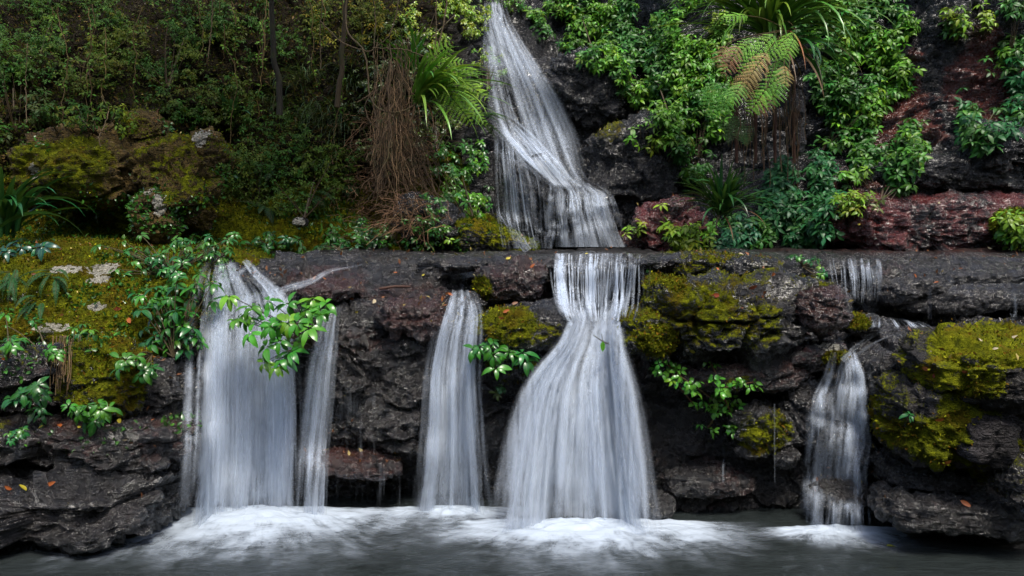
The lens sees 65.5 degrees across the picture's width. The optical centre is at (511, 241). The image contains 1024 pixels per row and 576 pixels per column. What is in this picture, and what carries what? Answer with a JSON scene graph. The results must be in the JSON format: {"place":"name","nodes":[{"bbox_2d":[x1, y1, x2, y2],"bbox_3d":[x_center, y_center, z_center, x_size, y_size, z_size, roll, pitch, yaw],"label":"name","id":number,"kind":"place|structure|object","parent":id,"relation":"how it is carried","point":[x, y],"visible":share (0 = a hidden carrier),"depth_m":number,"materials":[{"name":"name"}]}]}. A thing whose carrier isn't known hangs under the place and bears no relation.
{"place":"outdoors","nodes":[
{"label":"outdoors","id":0,"kind":"place"},
{"bbox_2d":[423,40,489,131],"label":"tree fern","id":1,"kind":"object","parent":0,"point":[460,104],"visible":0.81,"depth_m":9.33,"materials":[{"name":"green plant"}]},
{"bbox_2d":[0,237,1023,513],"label":"rock ledge","id":2,"kind":"object","parent":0,"point":[376,383],"visible":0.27,"depth_m":7.25,"materials":[{"name":"stone"}]},
{"bbox_2d":[0,341,69,417],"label":"rock slab","id":3,"kind":"object","parent":2,"relation":"on","point":[10,384],"visible":0.37,"depth_m":6.43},
{"bbox_2d":[0,166,93,239],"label":"strap leaved plant","id":4,"kind":"object","parent":2,"relation":"on","point":[14,213],"visible":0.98,"depth_m":7.96,"materials":[{"name":"green plant"}]},
{"bbox_2d":[0,454,199,555],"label":"rock slab","id":5,"kind":"object","parent":2,"relation":"on","point":[77,507],"visible":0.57,"depth_m":6.08,"materials":[{"name":"stone"}]},
{"bbox_2d":[0,408,203,477],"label":"rock slab","id":6,"kind":"object","parent":2,"relation":"on","point":[143,455],"visible":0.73,"depth_m":6.25,"materials":[{"name":"stone"}]},
{"bbox_2d":[1,376,52,424],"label":"leafy plant","id":7,"kind":"object","parent":6,"relation":"on","point":[34,390],"visible":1,"depth_m":6.19,"materials":[{"name":"green plant"}]},
{"bbox_2d":[61,399,122,436],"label":"leafy plant","id":8,"kind":"object","parent":6,"relation":"on","point":[93,415],"visible":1,"depth_m":6.12,"materials":[{"name":"green plant"}]},
{"bbox_2d":[139,354,206,419],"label":"boulder","id":9,"kind":"object","parent":6,"relation":"on","point":[166,395],"visible":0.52,"depth_m":6.73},
{"bbox_2d":[127,272,224,360],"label":"leafy plant","id":10,"kind":"object","parent":9,"relation":"on","point":[173,344],"visible":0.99,"depth_m":6.89,"materials":[{"name":"green plant"}]},
{"bbox_2d":[52,330,157,420],"bbox_3d":[-3.379,1.165,6.710,0.760,0.797,0.831,0,0,0],"label":"boulder","id":11,"kind":"object","parent":2,"relation":"on","point":[125,408],"visible":0.5,"depth_m":6.42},
{"bbox_2d":[109,351,164,385],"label":"leafy plant","id":12,"kind":"object","parent":11,"relation":"on","point":[146,373],"visible":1,"depth_m":6.39,"materials":[{"name":"green plant"}]},
{"bbox_2d":[0,110,237,455],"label":"ground plants","id":13,"kind":"object","parent":2,"relation":"on","point":[226,288],"visible":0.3,"depth_m":7.44,"materials":[{"name":"green plant"}]},
{"bbox_2d":[127,192,187,243],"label":"boulder","id":14,"kind":"object","parent":2,"relation":"on","point":[157,237],"visible":0.62,"depth_m":8.36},
{"bbox_2d":[91,231,241,293],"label":"leafy plant","id":15,"kind":"object","parent":2,"relation":"on","point":[161,267],"visible":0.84,"depth_m":7.48,"materials":[{"name":"green plant"}]},
{"bbox_2d":[123,132,224,236],"bbox_3d":[-3.734,-0.625,8.916,1.004,1.165,1.109,0,0,0],"label":"boulder","id":16,"kind":"object","parent":2,"relation":"on","point":[139,166],"visible":0.76,"depth_m":8.56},
{"bbox_2d":[190,126,236,178],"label":"boulder","id":17,"kind":"object","parent":16,"relation":"on","point":[209,153],"visible":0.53,"depth_m":9.06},
{"bbox_2d":[6,192,495,257],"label":"ground plants","id":18,"kind":"object","parent":2,"relation":"on","point":[318,218],"visible":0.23,"depth_m":9.42,"materials":[{"name":"green plant"}]},
{"bbox_2d":[223,264,286,293],"bbox_3d":[-2.416,0.368,7.641,0.615,0.294,0.696,0,0,0],"label":"rock slab","id":19,"kind":"object","parent":2,"relation":"on","point":[265,281],"visible":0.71,"depth_m":7.37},
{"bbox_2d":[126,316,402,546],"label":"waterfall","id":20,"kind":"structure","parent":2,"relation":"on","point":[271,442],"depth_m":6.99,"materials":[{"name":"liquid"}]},
{"bbox_2d":[219,292,336,380],"bbox_3d":[-1.901,0.783,6.613,0.957,0.702,0.686,0,0,-31],"label":"overhanging shrub","id":21,"kind":"object","parent":2,"relation":"on","point":[275,327],"visible":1,"depth_m":6.53,"materials":[{"name":"green plant"}]},
{"bbox_2d":[295,276,366,303],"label":"boulder","id":22,"kind":"object","parent":2,"relation":"on","point":[338,289],"visible":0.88,"depth_m":7.29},
{"bbox_2d":[303,445,403,480],"bbox_3d":[-1.415,1.979,7.102,0.903,0.282,0.420,0,0,0],"label":"rock slab","id":23,"kind":"object","parent":2,"relation":"on","point":[337,461],"visible":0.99,"depth_m":6.95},
{"bbox_2d":[322,215,410,249],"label":"bush","id":24,"kind":"object","parent":2,"relation":"on","point":[376,243],"visible":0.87,"depth_m":9.46,"materials":[{"name":"green plant"}]},
{"bbox_2d":[372,296,447,343],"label":"boulder","id":25,"kind":"object","parent":2,"relation":"on","point":[397,319],"visible":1,"depth_m":7.02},
{"bbox_2d":[389,191,465,249],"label":"rock","id":26,"kind":"object","parent":2,"relation":"on","point":[453,210],"visible":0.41,"depth_m":9.46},
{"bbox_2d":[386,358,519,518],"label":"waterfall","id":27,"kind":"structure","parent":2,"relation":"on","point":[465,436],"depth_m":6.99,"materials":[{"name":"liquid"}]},
{"bbox_2d":[437,217,537,251],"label":"boulder","id":28,"kind":"object","parent":2,"relation":"on","point":[476,239],"visible":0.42,"depth_m":9.47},
{"bbox_2d":[463,338,539,379],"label":"shrub","id":29,"kind":"object","parent":2,"relation":"on","point":[485,351],"visible":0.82,"depth_m":6.66,"materials":[{"name":"green plant"}]},
{"bbox_2d":[0,110,1023,482],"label":"moss","id":30,"kind":"object","parent":2,"relation":"on","point":[860,316],"visible":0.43,"depth_m":7.01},
{"bbox_2d":[472,251,551,305],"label":"boulder","id":31,"kind":"object","parent":2,"relation":"on","point":[516,278],"visible":0.84,"depth_m":7.37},
{"bbox_2d":[470,296,579,356],"bbox_3d":[0.110,0.769,7.139,0.975,0.547,0.872,0,0,0],"label":"boulder","id":32,"kind":"object","parent":2,"relation":"on","point":[551,315],"visible":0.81,"depth_m":6.81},
{"bbox_2d":[492,351,559,382],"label":"boulder","id":33,"kind":"object","parent":2,"relation":"on","point":[545,359],"visible":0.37,"depth_m":6.91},
{"bbox_2d":[500,153,566,249],"bbox_3d":[0.345,-0.503,11.078,1.024,1.420,0.848,0,0,0],"label":"boulder","id":34,"kind":"object","parent":2,"relation":"on","point":[532,188],"visible":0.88,"depth_m":10.87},
{"bbox_2d":[552,180,624,249],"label":"boulder","id":35,"kind":"object","parent":2,"relation":"on","point":[584,198],"visible":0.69,"depth_m":10.82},
{"bbox_2d":[451,254,726,552],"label":"waterfall","id":36,"kind":"structure","parent":2,"relation":"on","point":[587,411],"depth_m":6.76,"materials":[{"name":"liquid"}]},
{"bbox_2d":[627,194,709,250],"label":"boulder","id":37,"kind":"object","parent":2,"relation":"on","point":[679,213],"visible":0.62,"depth_m":10.13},
{"bbox_2d":[653,203,719,250],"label":"bush","id":38,"kind":"object","parent":2,"relation":"on","point":[684,237],"visible":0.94,"depth_m":9.89,"materials":[{"name":"green plant"}]},
{"bbox_2d":[664,250,733,276],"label":"boulder","id":39,"kind":"object","parent":2,"relation":"on","point":[697,269],"visible":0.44,"depth_m":7.25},
{"bbox_2d":[659,460,756,499],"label":"rock","id":40,"kind":"object","parent":2,"relation":"on","point":[717,479],"visible":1,"depth_m":6.86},
{"bbox_2d":[671,154,778,236],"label":"strap leaved plant","id":41,"kind":"object","parent":2,"relation":"on","point":[721,200],"visible":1,"depth_m":9.46,"materials":[{"name":"green plant"}]},
{"bbox_2d":[649,266,818,376],"bbox_3d":[1.927,0.778,7.012,1.632,1.119,1.187,0,0,0],"label":"boulder","id":42,"kind":"object","parent":2,"relation":"on","point":[753,347],"visible":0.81,"depth_m":6.64,"materials":[{"name":"stone"}]},
{"bbox_2d":[610,306,679,361],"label":"boulder","id":43,"kind":"object","parent":42,"relation":"on","point":[628,347],"visible":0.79,"depth_m":6.70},
{"bbox_2d":[649,359,762,439],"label":"creeping vine","id":44,"kind":"object","parent":42,"relation":"hanging from","point":[722,391],"visible":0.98,"depth_m":6.79,"materials":[{"name":"green plant"}]},
{"bbox_2d":[722,254,781,274],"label":"boulder","id":45,"kind":"object","parent":42,"relation":"on","point":[742,265],"visible":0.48,"depth_m":7.04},
{"bbox_2d":[787,338,848,365],"bbox_3d":[2.608,0.965,6.949,0.585,0.234,0.489,0,0,0],"label":"rock slab","id":46,"kind":"object","parent":42,"relation":"on","point":[809,351],"visible":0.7,"depth_m":6.75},
{"bbox_2d":[793,277,853,338],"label":"boulder","id":47,"kind":"object","parent":46,"relation":"on","point":[822,311],"visible":0.66,"depth_m":6.63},
{"bbox_2d":[668,360,809,393],"bbox_3d":[1.984,1.159,6.993,1.232,0.327,0.628,0,0,0],"label":"rock slab","id":48,"kind":"object","parent":2,"relation":"on","point":[785,375],"visible":0.62,"depth_m":6.75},
{"bbox_2d":[726,395,802,468],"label":"boulder","id":49,"kind":"object","parent":2,"relation":"on","point":[788,454],"visible":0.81,"depth_m":6.76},
{"bbox_2d":[747,144,849,248],"bbox_3d":[3.744,-0.536,10.418,1.236,1.583,1.900,0,0,26],"label":"bush","id":50,"kind":"object","parent":2,"relation":"on","point":[799,221],"visible":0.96,"depth_m":10.30,"materials":[{"name":"green plant"}]},
{"bbox_2d":[776,378,832,447],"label":"boulder","id":51,"kind":"object","parent":2,"relation":"on","point":[806,404],"visible":0.76,"depth_m":6.80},
{"bbox_2d":[806,475,869,516],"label":"rock","id":52,"kind":"object","parent":2,"relation":"on","point":[844,496],"visible":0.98,"depth_m":6.62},
{"bbox_2d":[828,384,866,410],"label":"rock","id":53,"kind":"object","parent":2,"relation":"on","point":[846,397],"visible":0.76,"depth_m":6.85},
{"bbox_2d":[840,440,877,467],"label":"rock","id":54,"kind":"object","parent":2,"relation":"on","point":[856,453],"visible":0.9,"depth_m":6.75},
{"bbox_2d":[815,418,851,445],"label":"rock","id":55,"kind":"object","parent":54,"relation":"on","point":[833,432],"visible":0.83,"depth_m":6.77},
{"bbox_2d":[856,347,900,407],"bbox_3d":[3.296,1.211,6.826,0.668,0.652,0.588,0,0,0],"label":"rock slab","id":56,"kind":"object","parent":2,"relation":"on","point":[869,367],"visible":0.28,"depth_m":6.71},
{"bbox_2d":[874,271,954,306],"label":"boulder","id":57,"kind":"object","parent":2,"relation":"on","point":[907,288],"visible":0.87,"depth_m":7.86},
{"bbox_2d":[825,189,1023,251],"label":"boulder","id":58,"kind":"object","parent":2,"relation":"on","point":[952,220],"visible":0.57,"depth_m":9.52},
{"bbox_2d":[830,190,886,231],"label":"climbing shrub","id":59,"kind":"object","parent":58,"relation":"on","point":[856,208],"visible":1,"depth_m":9.40,"materials":[{"name":"green plant"}]},
{"bbox_2d":[832,117,932,202],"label":"bush","id":60,"kind":"object","parent":58,"relation":"on","point":[899,172],"visible":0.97,"depth_m":10.49,"materials":[{"name":"green plant"}]},
{"bbox_2d":[869,147,1023,194],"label":"boulder","id":61,"kind":"object","parent":58,"relation":"on","point":[957,170],"visible":0.66,"depth_m":9.68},
{"bbox_2d":[866,368,1023,481],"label":"boulder","id":62,"kind":"object","parent":2,"relation":"on","point":[920,402],"visible":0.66,"depth_m":6.03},
{"bbox_2d":[867,479,1023,542],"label":"rock slab","id":63,"kind":"object","parent":2,"relation":"on","point":[949,513],"visible":0.87,"depth_m":5.97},
{"bbox_2d":[871,449,988,496],"bbox_3d":[3.398,1.899,6.527,0.806,0.309,0.637,0,0,0],"label":"rock slab","id":64,"kind":"object","parent":63,"relation":"on","point":[889,468],"visible":0.77,"depth_m":6.28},
{"bbox_2d":[984,447,1023,507],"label":"boulder","id":65,"kind":"object","parent":63,"relation":"on","point":[1007,482],"visible":0.62,"depth_m":5.84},
{"bbox_2d":[953,413,1021,469],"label":"boulder","id":66,"kind":"object","parent":65,"relation":"on","point":[996,438],"visible":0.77,"depth_m":5.79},
{"bbox_2d":[889,281,1023,316],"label":"rock slab","id":67,"kind":"object","parent":2,"relation":"on","point":[971,299],"visible":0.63,"depth_m":7.76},
{"bbox_2d":[890,317,1023,414],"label":"boulder","id":68,"kind":"object","parent":2,"relation":"on","point":[916,348],"visible":0.88,"depth_m":5.95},
{"bbox_2d":[0,0,1023,252],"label":"cliff","id":69,"kind":"structure","parent":0,"point":[530,124],"depth_m":11.30,"materials":[{"name":"plant"}]},
{"bbox_2d":[0,38,51,144],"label":"bush","id":70,"kind":"object","parent":69,"relation":"on","point":[34,108],"visible":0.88,"depth_m":9.98,"materials":[{"name":"green plant"}]},
{"bbox_2d":[0,0,126,85],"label":"bush","id":71,"kind":"object","parent":69,"relation":"on","point":[43,39],"visible":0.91,"depth_m":10.71,"materials":[{"name":"green plant"}]},
{"bbox_2d":[6,122,147,212],"bbox_3d":[-4.726,-0.837,8.977,1.427,1.056,1.414,0,0,0],"label":"boulder","id":72,"kind":"object","parent":69,"relation":"on","point":[113,176],"visible":0.62,"depth_m":8.52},
{"bbox_2d":[118,108,173,144],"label":"boulder","id":73,"kind":"object","parent":72,"relation":"on","point":[149,118],"visible":0.53,"depth_m":9.02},
{"bbox_2d":[3,10,153,98],"bbox_3d":[-5.640,-2.472,10.489,1.567,1.454,1.522,0,0,0],"label":"bush","id":74,"kind":"object","parent":69,"relation":"on","point":[112,62],"visible":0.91,"depth_m":10.48,"materials":[{"name":"green plant"}]},
{"bbox_2d":[18,98,139,138],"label":"bush","id":75,"kind":"object","parent":69,"relation":"on","point":[73,120],"visible":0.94,"depth_m":8.79,"materials":[{"name":"green plant"}]},
{"bbox_2d":[129,0,237,93],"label":"bush","id":76,"kind":"object","parent":69,"relation":"on","point":[194,54],"visible":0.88,"depth_m":11.00,"materials":[{"name":"green plant"}]},
{"bbox_2d":[141,65,265,130],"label":"bush","id":77,"kind":"object","parent":69,"relation":"on","point":[204,116],"visible":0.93,"depth_m":10.65,"materials":[{"name":"green plant"}]},
{"bbox_2d":[0,0,454,219],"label":"undergrowth","id":78,"kind":"object","parent":69,"relation":"on","point":[134,103],"visible":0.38,"depth_m":10.93,"materials":[{"name":"green plant"}]},
{"bbox_2d":[193,0,329,73],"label":"bush","id":79,"kind":"object","parent":69,"relation":"on","point":[258,26],"visible":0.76,"depth_m":11.71,"materials":[{"name":"green plant"}]},
{"bbox_2d":[216,101,312,204],"bbox_3d":[-3.162,-1.197,10.211,1.279,1.486,2.560,0,0,-22],"label":"bush","id":80,"kind":"object","parent":69,"relation":"on","point":[270,156],"visible":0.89,"depth_m":10.40,"materials":[{"name":"green plant"}]},
{"bbox_2d":[269,0,282,114],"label":"tree","id":81,"kind":"object","parent":69,"relation":"on","point":[279,100],"visible":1,"depth_m":10.44,"materials":[{"name":"brown plant"}]},
{"bbox_2d":[253,135,364,219],"bbox_3d":[-2.621,-0.769,9.863,1.396,1.266,1.796,0,0,0],"label":"bush","id":82,"kind":"object","parent":69,"relation":"on","point":[305,207],"visible":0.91,"depth_m":10.20,"materials":[{"name":"green plant"}]},
{"bbox_2d":[302,0,415,56],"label":"bush","id":83,"kind":"object","parent":69,"relation":"on","point":[367,12],"visible":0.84,"depth_m":11.26,"materials":[{"name":"green plant"}]},
{"bbox_2d":[340,13,437,176],"bbox_3d":[-1.677,-1.987,10.948,1.256,2.366,1.418,0,0,0],"label":"bush","id":84,"kind":"object","parent":69,"relation":"on","point":[363,85],"visible":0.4,"depth_m":10.70,"materials":[{"name":"green plant"}]},
{"bbox_2d":[315,33,472,251],"bbox_3d":[-1.545,-1.214,10.054,2.167,2.839,2.607,0,0,0],"label":"root curtain","id":85,"kind":"object","parent":69,"relation":"hanging from","point":[389,138],"visible":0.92,"depth_m":9.76,"materials":[{"name":"brown plant"}]},
{"bbox_2d":[409,46,513,137],"bbox_3d":[-0.486,-1.655,9.268,1.251,1.060,1.268,0,0,-19],"label":"strap leaved plant","id":86,"kind":"object","parent":85,"relation":"on","point":[425,84],"visible":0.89,"depth_m":9.29,"materials":[{"name":"green plant"}]},
{"bbox_2d":[375,193,479,252],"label":"bush","id":87,"kind":"object","parent":69,"relation":"on","point":[432,232],"visible":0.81,"depth_m":9.27,"materials":[{"name":"green plant"}]},
{"bbox_2d":[405,99,461,165],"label":"bush","id":88,"kind":"object","parent":69,"relation":"on","point":[432,132],"visible":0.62,"depth_m":10.71,"materials":[{"name":"green plant"}]},
{"bbox_2d":[396,0,493,53],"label":"tree","id":89,"kind":"object","parent":69,"relation":"on","point":[462,6],"visible":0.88,"depth_m":12.45,"materials":[{"name":"green plant"}]},
{"bbox_2d":[421,138,492,217],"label":"bush","id":90,"kind":"object","parent":69,"relation":"on","point":[473,169],"visible":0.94,"depth_m":11.15,"materials":[{"name":"green plant"}]},
{"bbox_2d":[3,1,1022,503],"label":"leaf litter","id":91,"kind":"object","parent":69,"relation":"on","point":[461,321],"visible":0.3,"depth_m":7.33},
{"bbox_2d":[3,105,1023,254],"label":"moss","id":92,"kind":"object","parent":69,"relation":"on","point":[1013,211],"visible":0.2,"depth_m":9.54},
{"bbox_2d":[518,0,636,80],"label":"climbing shrub","id":93,"kind":"object","parent":69,"relation":"attached to","point":[563,7],"visible":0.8,"depth_m":13.94,"materials":[{"name":"green plant"}]},
{"bbox_2d":[535,46,631,130],"bbox_3d":[1.129,-2.383,12.619,1.558,1.424,1.350,0,0,0],"label":"boulder","id":94,"kind":"object","parent":69,"relation":"on","point":[582,97],"visible":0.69,"depth_m":12.19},
{"bbox_2d":[575,40,653,110],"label":"climbing shrub","id":95,"kind":"object","parent":69,"relation":"attached to","point":[635,104],"visible":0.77,"depth_m":12.16,"materials":[{"name":"green plant"}]},
{"bbox_2d":[577,109,687,231],"bbox_3d":[1.828,-0.984,11.705,1.731,1.930,1.310,0,0,0],"label":"boulder","id":96,"kind":"object","parent":69,"relation":"on","point":[630,175],"visible":0.51,"depth_m":11.31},
{"bbox_2d":[593,0,709,138],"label":"climbing shrub","id":97,"kind":"object","parent":69,"relation":"attached to","point":[652,43],"visible":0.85,"depth_m":12.19,"materials":[{"name":"green plant"}]},
{"bbox_2d":[623,115,694,164],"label":"climbing shrub","id":98,"kind":"object","parent":69,"relation":"attached to","point":[656,145],"visible":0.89,"depth_m":11.08,"materials":[{"name":"green plant"}]},
{"bbox_2d":[662,0,733,107],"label":"climbing shrub","id":99,"kind":"object","parent":69,"relation":"attached to","point":[705,58],"visible":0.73,"depth_m":11.88,"materials":[{"name":"green plant"}]},
{"bbox_2d":[664,65,740,184],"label":"climbing shrub","id":100,"kind":"object","parent":69,"relation":"attached to","point":[679,152],"visible":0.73,"depth_m":11.44,"materials":[{"name":"green plant"}]},
{"bbox_2d":[710,211,778,249],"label":"bush","id":101,"kind":"object","parent":69,"relation":"on","point":[744,229],"visible":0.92,"depth_m":10.18,"materials":[{"name":"green plant"}]},
{"bbox_2d":[711,12,798,117],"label":"tree fern","id":102,"kind":"object","parent":69,"relation":"attached to","point":[756,65],"visible":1,"depth_m":9.07,"materials":[{"name":"green plant"}]},
{"bbox_2d":[641,0,911,188],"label":"strap leaved plant","id":103,"kind":"object","parent":69,"relation":"on","point":[781,13],"visible":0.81,"depth_m":9.99,"materials":[{"name":"green plant"}]},
{"bbox_2d":[791,0,920,64],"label":"climbing shrub","id":104,"kind":"object","parent":69,"relation":"attached to","point":[883,35],"visible":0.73,"depth_m":11.29,"materials":[{"name":"green plant"}]},
{"bbox_2d":[813,84,915,155],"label":"climbing shrub","id":105,"kind":"object","parent":69,"relation":"attached to","point":[831,144],"visible":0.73,"depth_m":11.12,"materials":[{"name":"green plant"}]},
{"bbox_2d":[803,30,926,133],"bbox_3d":[4.956,-2.254,11.267,1.638,1.577,0.836,0,0,0],"label":"climbing shrub","id":106,"kind":"object","parent":69,"relation":"attached to","point":[841,92],"visible":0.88,"depth_m":11.19,"materials":[{"name":"green plant"}]},
{"bbox_2d":[937,0,998,45],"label":"climbing shrub","id":107,"kind":"object","parent":69,"relation":"attached to","point":[956,24],"visible":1,"depth_m":10.88,"materials":[{"name":"green plant"}]},
{"bbox_2d":[952,54,1023,158],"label":"climbing shrub","id":108,"kind":"object","parent":69,"relation":"attached to","point":[969,129],"visible":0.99,"depth_m":9.77,"materials":[{"name":"green plant"}]},
{"bbox_2d":[966,118,1023,174],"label":"boulder","id":109,"kind":"object","parent":69,"relation":"on","point":[998,160],"visible":0.39,"depth_m":9.59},
{"bbox_2d":[990,209,1023,251],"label":"climbing shrub","id":110,"kind":"object","parent":69,"relation":"on","point":[1009,233],"visible":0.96,"depth_m":8.93,"materials":[{"name":"green plant"}]},
{"bbox_2d":[991,0,1023,73],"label":"climbing shrub","id":111,"kind":"object","parent":69,"relation":"attached to","point":[1012,46],"visible":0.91,"depth_m":10.74,"materials":[{"name":"green plant"}]},
{"bbox_2d":[0,488,1023,575],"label":"pool water","id":112,"kind":"structure","parent":0,"point":[417,543],"depth_m":6.08,"materials":[{"name":"liquid"}]},
{"bbox_2d":[634,489,675,519],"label":"boulder","id":113,"kind":"object","parent":112,"relation":"in","point":[655,504],"visible":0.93,"depth_m":6.75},
{"bbox_2d":[773,480,898,542],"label":"foam","id":114,"kind":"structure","parent":112,"relation":"on","point":[840,532],"depth_m":6.46,"materials":[{"name":"liquid"}]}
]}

